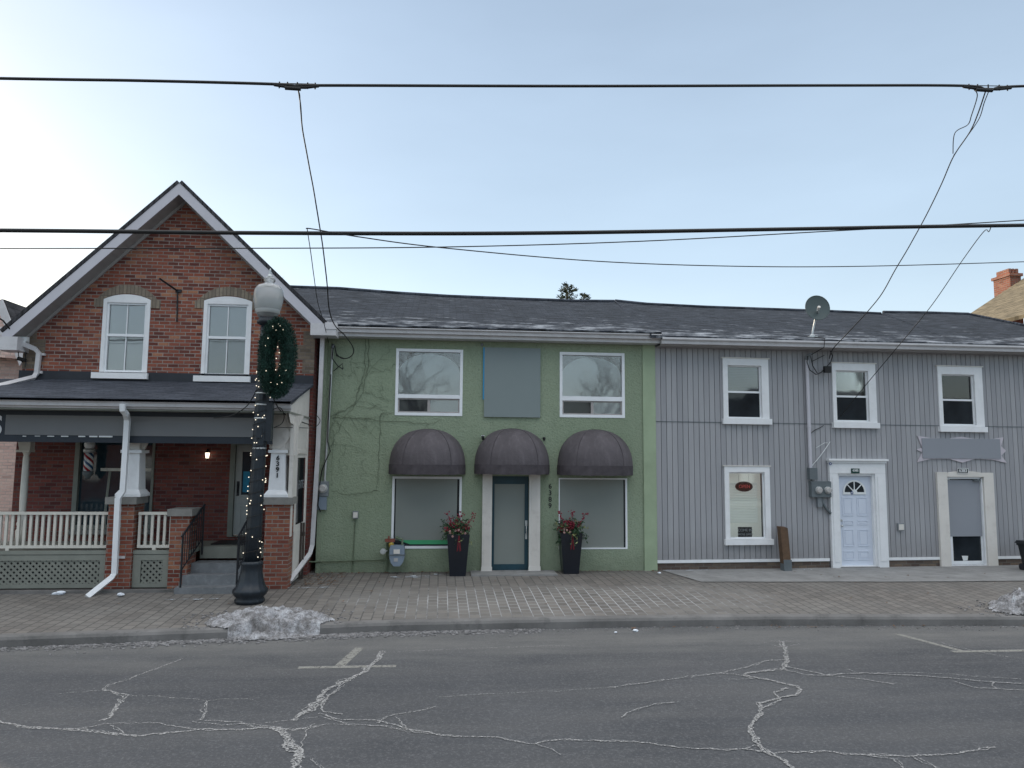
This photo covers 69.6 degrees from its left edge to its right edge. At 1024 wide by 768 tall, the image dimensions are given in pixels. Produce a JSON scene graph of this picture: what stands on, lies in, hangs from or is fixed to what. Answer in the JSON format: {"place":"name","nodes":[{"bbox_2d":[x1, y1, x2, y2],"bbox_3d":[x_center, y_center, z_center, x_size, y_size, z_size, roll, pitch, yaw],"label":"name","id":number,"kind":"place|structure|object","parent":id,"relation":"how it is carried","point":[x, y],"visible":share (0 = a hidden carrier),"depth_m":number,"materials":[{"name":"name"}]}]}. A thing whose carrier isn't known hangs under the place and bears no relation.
{"place":"outdoors","nodes":[
{"label":"outdoors","id":0,"kind":"place"},
{"bbox_2d":[0,626,1023,767],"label":"road","id":1,"kind":"structure","parent":0,"point":[910,714],"depth_m":8.21,"materials":[{"name":"grey asphalt"}]},
{"bbox_2d":[52,572,660,632],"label":"ice lumps","id":2,"kind":"object","parent":1,"relation":"on","point":[122,594],"visible":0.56,"depth_m":12.88,"materials":[{"name":"white ice"}]},
{"bbox_2d":[0,641,1022,767],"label":"road cracks","id":3,"kind":"object","parent":1,"relation":"on","point":[412,730],"visible":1,"depth_m":7.47,"materials":[{"name":"grey asphalt"}]},
{"bbox_2d":[0,614,1023,647],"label":"kerb","id":4,"kind":"structure","parent":1,"relation":"on","point":[9,640],"depth_m":11.73,"materials":[{"name":"concrete"}]},
{"bbox_2d":[0,600,1023,655],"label":"gutter slush","id":5,"kind":"object","parent":1,"relation":"on","point":[152,644],"visible":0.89,"depth_m":11.06,"materials":[{"name":"grey snow"}]},
{"bbox_2d":[298,634,1023,668],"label":"parking markings","id":6,"kind":"object","parent":1,"relation":"on","point":[355,651],"visible":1,"depth_m":10.08,"materials":[{"name":"paint"}]},
{"bbox_2d":[0,568,1023,633],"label":"pavement","id":7,"kind":"structure","parent":0,"point":[405,595],"depth_m":12.97,"materials":[{"name":"brick"}]},
{"bbox_2d":[0,589,173,593],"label":"bed edging","id":8,"kind":"object","parent":7,"relation":"on","point":[87,591],"visible":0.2,"depth_m":13.05,"materials":[{"name":"concrete"}]},
{"bbox_2d":[0,587,173,589],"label":"soil bed","id":9,"kind":"object","parent":7,"relation":"on","point":[81,588],"depth_m":13.30,"materials":[{"name":"brown soil"}]},
{"bbox_2d":[0,181,338,596],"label":"brick house","id":10,"kind":"structure","parent":7,"relation":"on","point":[102,329],"depth_m":15.12,"materials":[{"name":"red brick"}]},
{"bbox_2d":[0,318,26,366],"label":"service cable","id":11,"kind":"object","parent":10,"relation":"attached to","point":[19,358],"visible":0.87,"depth_m":14.97,"materials":[{"name":"black rubber"}]},
{"bbox_2d":[21,337,28,342],"bbox_3d":[-9.973,-0.880,14.980,0.220,0.155,0.113,1,-6,-5],"label":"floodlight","id":12,"kind":"object","parent":10,"relation":"attached to","point":[26,339],"visible":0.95,"depth_m":14.95,"materials":[{"name":"white plastic"}]},
{"bbox_2d":[82,443,95,478],"bbox_3d":[-8.517,1.522,14.874,0.219,0.790,0.296,-2,-6,22],"label":"barber pole","id":13,"kind":"object","parent":10,"relation":"attached to","point":[89,450],"visible":0.87,"depth_m":14.77,"materials":[{"name":"metal"}]},
{"bbox_2d":[68,442,155,533],"bbox_3d":[-8.141,2.036,15.047,1.684,2.026,0.200,1,-6,-5],"label":"shop window","id":14,"kind":"structure","parent":10,"relation":"in","point":[88,495],"depth_m":15.07,"materials":[{"name":"black glass"}]},
{"bbox_2d":[91,284,160,378],"bbox_3d":[-8.063,-1.095,15.366,1.324,1.996,0.200,1,-6,-5],"label":"window","id":15,"kind":"structure","parent":10,"relation":"in","point":[126,316],"depth_m":15.41,"materials":[{"name":"grey glass"}]},
{"bbox_2d":[0,410,273,443],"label":"fascia sign","id":16,"kind":"object","parent":10,"relation":"attached to","point":[98,426],"visible":0.94,"depth_m":13.49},
{"bbox_2d":[159,278,181,321],"bbox_3d":[-7.137,-1.739,15.286,0.123,0.821,0.579,-2,-6,24],"label":"iron bracket","id":17,"kind":"object","parent":10,"relation":"attached to","point":[177,291],"visible":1,"depth_m":15.47,"materials":[{"name":"black metal"}]},
{"bbox_2d":[205,449,209,459],"bbox_3d":[-6.279,1.454,15.198,0.120,0.232,0.170,1,-6,-5],"label":"wall lantern","id":18,"kind":"object","parent":10,"relation":"attached to","point":[207,452],"depth_m":15.14,"materials":[{"name":"beige glass"}]},
{"bbox_2d":[193,287,254,382],"bbox_3d":[-6.025,-1.053,15.561,1.368,2.040,0.200,1,-6,-5],"label":"window","id":19,"kind":"structure","parent":10,"relation":"in","point":[227,320],"depth_m":15.61,"materials":[{"name":"grey glass"}]},
{"bbox_2d":[233,445,251,534],"bbox_3d":[-5.550,2.202,15.319,0.431,1.850,0.109,1,-6,-5],"label":"door","id":20,"kind":"structure","parent":10,"relation":"in","point":[243,463],"depth_m":15.34,"materials":[{"name":"white glass"}]},
{"bbox_2d":[273,398,312,425],"bbox_3d":[-4.185,0.496,14.088,0.036,0.514,2.410,0,-6,3],"label":"brace wire","id":21,"kind":"object","parent":10,"relation":"attached to","point":[285,414],"visible":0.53,"depth_m":13.42,"materials":[{"name":"black metal"}]},
{"bbox_2d":[275,415,319,427],"bbox_3d":[-4.145,0.707,14.185,0.106,0.377,2.460,0,-6,4],"label":"brace wire","id":22,"kind":"object","parent":10,"relation":"attached to","point":[299,427],"visible":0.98,"depth_m":13.89,"materials":[{"name":"black metal"}]},
{"bbox_2d":[296,523,304,578],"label":"board gate","id":23,"kind":"structure","parent":10,"relation":"attached to","point":[301,548],"depth_m":14.76,"materials":[{"name":"grey wood"}]},
{"bbox_2d":[307,229,328,342],"bbox_3d":[-3.554,-1.612,13.442,0.095,0.960,5.018,1,-6,-10],"label":"drop cable","id":24,"kind":"object","parent":10,"relation":"attached to","point":[314,282],"visible":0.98,"depth_m":13.17,"materials":[{"name":"black rubber"}]},
{"bbox_2d":[232,268,283,604],"bbox_3d":[-4.407,0.831,12.835,0.647,5.820,0.570,1,-6,-5],"label":"street lamp","id":25,"kind":"object","parent":7,"relation":"on","point":[251,588],"visible":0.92,"depth_m":12.66,"materials":[{"name":"black metal"}]},
{"bbox_2d":[214,393,254,417],"bbox_3d":[-4.896,0.368,13.041,0.902,0.475,0.055,-2,-6,19],"label":"brace wire","id":26,"kind":"object","parent":25,"relation":"attached to","point":[239,411],"visible":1,"depth_m":13.00,"materials":[{"name":"black metal"}]},
{"bbox_2d":[243,326,281,559],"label":"fairy lights","id":27,"kind":"object","parent":25,"relation":"attached to","point":[258,468],"visible":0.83,"depth_m":12.67,"materials":[{"name":"beige"}]},
{"bbox_2d":[256,316,298,399],"bbox_3d":[-4.065,-0.458,12.757,0.744,1.499,0.457,1,-6,-5],"label":"wreath","id":28,"kind":"object","parent":25,"relation":"hanging from","point":[280,331],"visible":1,"depth_m":12.67,"materials":[{"name":"green plant"}]},
{"bbox_2d":[205,605,334,639],"bbox_3d":[-3.787,3.667,11.405,2.450,0.433,1.550,1,-6,-5],"label":"snow pile","id":29,"kind":"object","parent":7,"relation":"on","point":[266,622],"visible":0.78,"depth_m":11.11,"materials":[{"name":"white snow"}]},
{"bbox_2d":[42,569,805,599],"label":"ice patches","id":30,"kind":"object","parent":7,"relation":"on","point":[391,576],"visible":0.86,"depth_m":15.07,"materials":[{"name":"white ice"}]},
{"bbox_2d":[440,511,475,575],"bbox_3d":[-1.155,3.338,15.488,0.786,1.332,0.739,1,-6,-5],"label":"planter","id":31,"kind":"object","parent":7,"relation":"on","point":[457,534],"visible":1,"depth_m":15.26,"materials":[{"name":"black plastic"}]},
{"bbox_2d":[290,285,661,583],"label":"green building","id":32,"kind":"structure","parent":7,"relation":"on","point":[597,368],"depth_m":16.18,"materials":[{"name":"paint"}]},
{"bbox_2d":[317,344,342,511],"bbox_3d":[-3.873,0.921,15.782,0.481,3.610,0.184,1,-6,-5],"label":"electric meter","id":33,"kind":"object","parent":32,"relation":"attached to","point":[323,488],"visible":0.97,"depth_m":15.69,"materials":[{"name":"metal"}]},
{"bbox_2d":[352,511,357,570],"bbox_3d":[-3.344,3.343,15.653,0.115,1.262,0.067,1,-6,-5],"label":"outlet box","id":34,"kind":"object","parent":32,"relation":"attached to","point":[355,515],"visible":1,"depth_m":15.67,"materials":[{"name":"beige paint"}]},
{"bbox_2d":[309,536,405,570],"bbox_3d":[-3.385,3.578,15.489,2.275,0.740,0.338,1,-6,-5],"label":"gas meter","id":35,"kind":"object","parent":32,"relation":"attached to","point":[397,554],"visible":0.97,"depth_m":15.49,"materials":[{"name":"beige paint"}]},
{"bbox_2d":[317,339,440,495],"bbox_3d":[-2.892,0.635,15.985,2.719,3.566,0.018,1,-6,-5],"label":"climbing vine","id":36,"kind":"object","parent":32,"relation":"attached to","point":[366,416],"visible":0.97,"depth_m":15.96,"materials":[{"name":"brown plant"}]},
{"bbox_2d":[391,476,461,548],"bbox_3d":[-1.844,2.773,15.915,1.497,1.535,0.072,1,-6,-5],"label":"window","id":37,"kind":"structure","parent":32,"relation":"in","point":[419,503],"depth_m":15.91,"materials":[{"name":"grey glass"}]},
{"bbox_2d":[388,429,465,474],"bbox_3d":[-1.799,1.432,15.661,1.654,0.986,0.728,1,-6,-5],"label":"awning","id":38,"kind":"object","parent":32,"relation":"attached to","point":[427,451],"visible":1,"depth_m":15.44,"materials":[{"name":"grey fabric"}]},
{"bbox_2d":[395,348,462,415],"bbox_3d":[-1.827,-0.030,16.261,1.467,1.470,0.202,1,-6,-5],"label":"window","id":39,"kind":"structure","parent":32,"relation":"in","point":[429,382],"depth_m":16.24,"materials":[{"name":"grey glass"}]},
{"bbox_2d":[491,476,528,569],"bbox_3d":[-0.045,3.035,16.080,0.813,2.030,0.120,1,-6,-5],"label":"door","id":40,"kind":"structure","parent":32,"relation":"in","point":[510,494],"depth_m":16.10,"materials":[{"name":"teal paint"}]},
{"bbox_2d":[480,343,540,417],"bbox_3d":[-0.037,-0.083,16.321,1.343,1.638,0.067,1,-6,-5],"label":"sign panel","id":41,"kind":"object","parent":32,"relation":"attached to","point":[511,382],"visible":1,"depth_m":16.30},
{"bbox_2d":[474,428,549,474],"bbox_3d":[0.032,1.445,15.838,1.650,1.004,0.728,1,-6,-5],"label":"awning","id":42,"kind":"object","parent":32,"relation":"attached to","point":[509,451],"visible":1,"depth_m":15.62,"materials":[{"name":"grey fabric"}]},
{"bbox_2d":[549,484,551,507],"bbox_3d":[0.838,2.459,16.177,0.069,0.535,0.008,1,-6,-5],"label":"house number","id":43,"kind":"object","parent":32,"relation":"attached to","point":[550,497],"visible":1,"depth_m":16.17,"materials":[{"name":"black metal"}]},
{"bbox_2d":[560,352,624,417],"bbox_3d":[1.794,0.031,16.608,1.480,1.465,0.202,1,-6,-5],"label":"window","id":44,"kind":"structure","parent":32,"relation":"in","point":[592,385],"depth_m":16.59,"materials":[{"name":"grey glass"}]},
{"bbox_2d":[559,478,627,548],"bbox_3d":[1.787,2.858,16.261,1.534,1.548,0.072,1,-6,-5],"label":"window","id":45,"kind":"structure","parent":32,"relation":"in","point":[604,499],"depth_m":16.27,"materials":[{"name":"grey glass"}]},
{"bbox_2d":[557,429,632,475],"bbox_3d":[1.869,1.482,16.013,1.685,1.015,0.728,1,-6,-5],"label":"awning","id":46,"kind":"object","parent":32,"relation":"attached to","point":[594,452],"visible":1,"depth_m":15.79,"materials":[{"name":"grey fabric"}]},
{"bbox_2d":[552,510,588,573],"bbox_3d":[1.275,3.385,15.847,0.758,1.348,0.788,-3,-7,31],"label":"planter","id":47,"kind":"object","parent":7,"relation":"on","point":[570,538],"visible":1,"depth_m":15.67,"materials":[{"name":"black plastic"}]},
{"bbox_2d":[118,569,1023,628],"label":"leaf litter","id":48,"kind":"object","parent":7,"relation":"on","point":[448,572],"visible":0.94,"depth_m":14.92,"materials":[{"name":"brown plant"}]},
{"bbox_2d":[615,299,1023,569],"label":"grey building","id":49,"kind":"structure","parent":7,"relation":"on","point":[730,391],"depth_m":17.16,"materials":[{"name":"paint"}]},
{"bbox_2d":[735,475,752,491],"bbox_3d":[5.301,2.271,16.822,0.410,0.375,0.050,1,-6,-8],"label":"neon sign","id":50,"kind":"object","parent":49,"relation":"attached to","point":[742,486],"visible":1,"depth_m":16.80,"materials":[{"name":"red"}]},
{"bbox_2d":[721,357,771,424],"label":"window","id":51,"kind":"structure","parent":49,"relation":"in","point":[743,403],"depth_m":16.96,"materials":[{"name":"white paint"}]},
{"bbox_2d":[722,465,773,544],"bbox_3d":[5.284,2.775,16.944,1.305,2.041,0.705,1,-6,-8],"label":"window","id":52,"kind":"structure","parent":49,"relation":"in","point":[742,509],"depth_m":16.81,"materials":[{"name":"white paint"}]},
{"bbox_2d":[738,527,752,536],"bbox_3d":[5.285,3.361,16.702,0.350,0.228,0.024,1,-6,-8],"label":"window card","id":53,"kind":"object","parent":52,"relation":"on","point":[744,531],"depth_m":16.70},
{"bbox_2d":[805,295,829,354],"bbox_3d":[7.128,-1.373,17.172,0.458,1.449,0.479,-4,-7,39],"label":"satellite dish","id":54,"kind":"object","parent":49,"relation":"attached to","point":[817,307],"visible":1,"depth_m":17.27,"materials":[{"name":"metal"}]},
{"bbox_2d":[805,351,832,513],"bbox_3d":[7.131,1.102,16.942,0.639,3.760,0.305,1,-6,-8],"label":"electric meter","id":55,"kind":"object","parent":49,"relation":"attached to","point":[819,490],"visible":1,"depth_m":16.90,"materials":[{"name":"metal"}]},
{"bbox_2d":[851,468,859,472],"bbox_3d":[7.953,2.012,17.046,0.210,0.110,0.019,1,-6,-8],"label":"number plate","id":56,"kind":"object","parent":49,"relation":"attached to","point":[855,470],"visible":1,"depth_m":17.04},
{"bbox_2d":[831,362,879,428],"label":"window","id":57,"kind":"structure","parent":49,"relation":"in","point":[848,379],"depth_m":17.33,"materials":[{"name":"white paint"}]},
{"bbox_2d":[839,476,872,565],"bbox_3d":[7.958,3.160,17.058,0.829,2.053,0.110,1,-6,-8],"label":"door","id":58,"kind":"structure","parent":49,"relation":"in","point":[855,508],"depth_m":17.07,"materials":[{"name":"white wood"}]},
{"bbox_2d":[897,523,903,530],"bbox_3d":[9.039,3.326,17.116,0.154,0.169,0.061,1,-6,-8],"label":"outlet box","id":59,"kind":"object","parent":49,"relation":"attached to","point":[900,526],"visible":1,"depth_m":17.09,"materials":[{"name":"beige paint"}]},
{"bbox_2d":[916,436,1006,462],"bbox_3d":[10.718,1.562,17.538,2.358,0.626,0.037,1,-6,-8],"label":"scalloped sign","id":60,"kind":"object","parent":49,"relation":"attached to","point":[961,449],"visible":1,"depth_m":17.52,"materials":[{"name":"grey wood"}]},
{"bbox_2d":[935,365,987,431],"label":"window","id":61,"kind":"structure","parent":49,"relation":"in","point":[959,388],"depth_m":17.71,"materials":[{"name":"white paint"}]},
{"bbox_2d":[957,468,968,472],"bbox_3d":[10.674,2.053,17.423,0.285,0.120,0.020,1,-6,-8],"label":"number plate","id":62,"kind":"object","parent":49,"relation":"attached to","point":[962,470],"visible":1,"depth_m":17.42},
{"bbox_2d":[947,477,986,565],"bbox_3d":[10.729,3.244,17.443,0.951,2.076,0.158,1,-6,-8],"label":"door","id":63,"kind":"structure","parent":49,"relation":"in","point":[965,494],"depth_m":17.45,"materials":[{"name":"white plastic"}]},
{"bbox_2d":[663,565,1023,581],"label":"concrete apron","id":64,"kind":"object","parent":7,"relation":"on","point":[960,573],"visible":0.65,"depth_m":15.81,"materials":[{"name":"grey concrete"}]},
{"bbox_2d":[777,526,791,570],"bbox_3d":[6.081,3.671,16.430,0.204,0.971,0.245,1,-6,-8],"label":"timber post","id":65,"kind":"object","parent":64,"relation":"on","point":[784,551],"visible":1,"depth_m":16.38,"materials":[{"name":"brown wood"}]},
{"bbox_2d":[972,268,1023,323],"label":"tan roofed house","id":66,"kind":"structure","parent":7,"relation":"on","point":[1006,302],"depth_m":25.34,"materials":[{"name":"beige"}]},
{"bbox_2d":[987,588,1023,614],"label":"snow pile","id":67,"kind":"object","parent":7,"relation":"on","point":[1012,602],"visible":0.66,"depth_m":12.58,"materials":[{"name":"white snow"}]},
{"bbox_2d":[0,223,1023,235],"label":"overhead cable","id":68,"kind":"object","parent":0,"point":[207,232],"visible":1,"depth_m":11.29,"materials":[{"name":"black rubber"}]},
{"bbox_2d":[840,228,990,416],"bbox_3d":[8.224,-1.110,14.594,1.167,3.290,5.110,1,-6,-5],"label":"drop cable","id":69,"kind":"object","parent":68,"relation":"hanging from","point":[920,319],"visible":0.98,"depth_m":15.20,"materials":[{"name":"black rubber"}]},
{"bbox_2d":[0,77,1023,91],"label":"overhead cable","id":70,"kind":"object","parent":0,"point":[297,86],"visible":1,"depth_m":11.54,"materials":[{"name":"black rubber"}]},
{"bbox_2d":[298,91,353,358],"bbox_3d":[-3.314,-2.496,13.583,0.566,3.571,5.058,1,-6,-5],"label":"drop cable","id":71,"kind":"object","parent":70,"relation":"hanging from","point":[320,229],"visible":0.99,"depth_m":12.84,"materials":[{"name":"black rubber"}]},
{"bbox_2d":[829,92,985,358],"bbox_3d":[7.907,-2.767,14.746,0.768,3.900,5.106,1,-6,-9],"label":"drop cable","id":72,"kind":"object","parent":70,"relation":"hanging from","point":[918,229],"visible":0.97,"depth_m":14.87,"materials":[{"name":"black rubber"}]},
{"bbox_2d":[952,89,977,153],"bbox_3d":[7.922,-4.565,12.824,0.172,0.705,1.059,-1,-6,10],"label":"drop cable","id":73,"kind":"object","parent":70,"relation":"hanging from","point":[969,121],"visible":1,"depth_m":12.86,"materials":[{"name":"black rubber"}]},
{"bbox_2d":[953,92,988,155],"bbox_3d":[8.089,-4.541,12.849,0.177,0.739,1.010,1,-6,-2],"label":"drop cable","id":74,"kind":"object","parent":70,"relation":"hanging from","point":[975,124],"visible":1,"depth_m":12.93,"materials":[{"name":"black rubber"}]},
{"bbox_2d":[0,220,1023,248],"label":"overhead cable","id":75,"kind":"object","parent":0,"point":[468,246],"visible":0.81,"depth_m":11.64,"materials":[{"name":"black rubber"}]},
{"bbox_2d":[0,0,1023,318],"label":"sky","id":76,"kind":"structure","parent":0,"point":[74,154],"materials":[{"name":"blue"}]},
{"bbox_2d":[306,228,1023,266],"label":"overhead cable","id":77,"kind":"object","parent":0,"point":[648,263],"visible":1,"depth_m":12.70,"materials":[{"name":"black rubber"}]},
{"bbox_2d":[1015,540,1023,569],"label":"planter","id":78,"kind":"object","parent":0,"point":[1020,543],"visible":1,"depth_m":16.70,"materials":[{"name":"black plastic"}]},
{"bbox_3d":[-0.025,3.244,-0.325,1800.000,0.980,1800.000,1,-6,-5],"label":"ground","id":79,"kind":"structure","parent":0,"visible":0},
{"bbox_2d":[0,299,25,540],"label":"pale house","id":80,"kind":"structure","parent":79,"relation":"on","point":[10,365],"depth_m":17.22,"materials":[{"name":"beige brick"}]},
{"bbox_2d":[557,282,577,298],"bbox_3d":[2.350,0.691,32.666,4.922,10.488,4.947,1,-6,-5],"label":"conifer","id":81,"kind":"object","parent":79,"relation":"on","point":[567,291],"visible":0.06,"depth_m":32.88,"materials":[{"name":"green plant"}]},
{"bbox_2d":[579,293,590,299],"bbox_3d":[3.183,0.859,33.900,5.079,10.414,4.504,1,-6,-5],"label":"conifer","id":82,"kind":"object","parent":79,"relation":"on","point":[585,296],"visible":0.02,"depth_m":34.47,"materials":[{"name":"green plant"}]}
]}

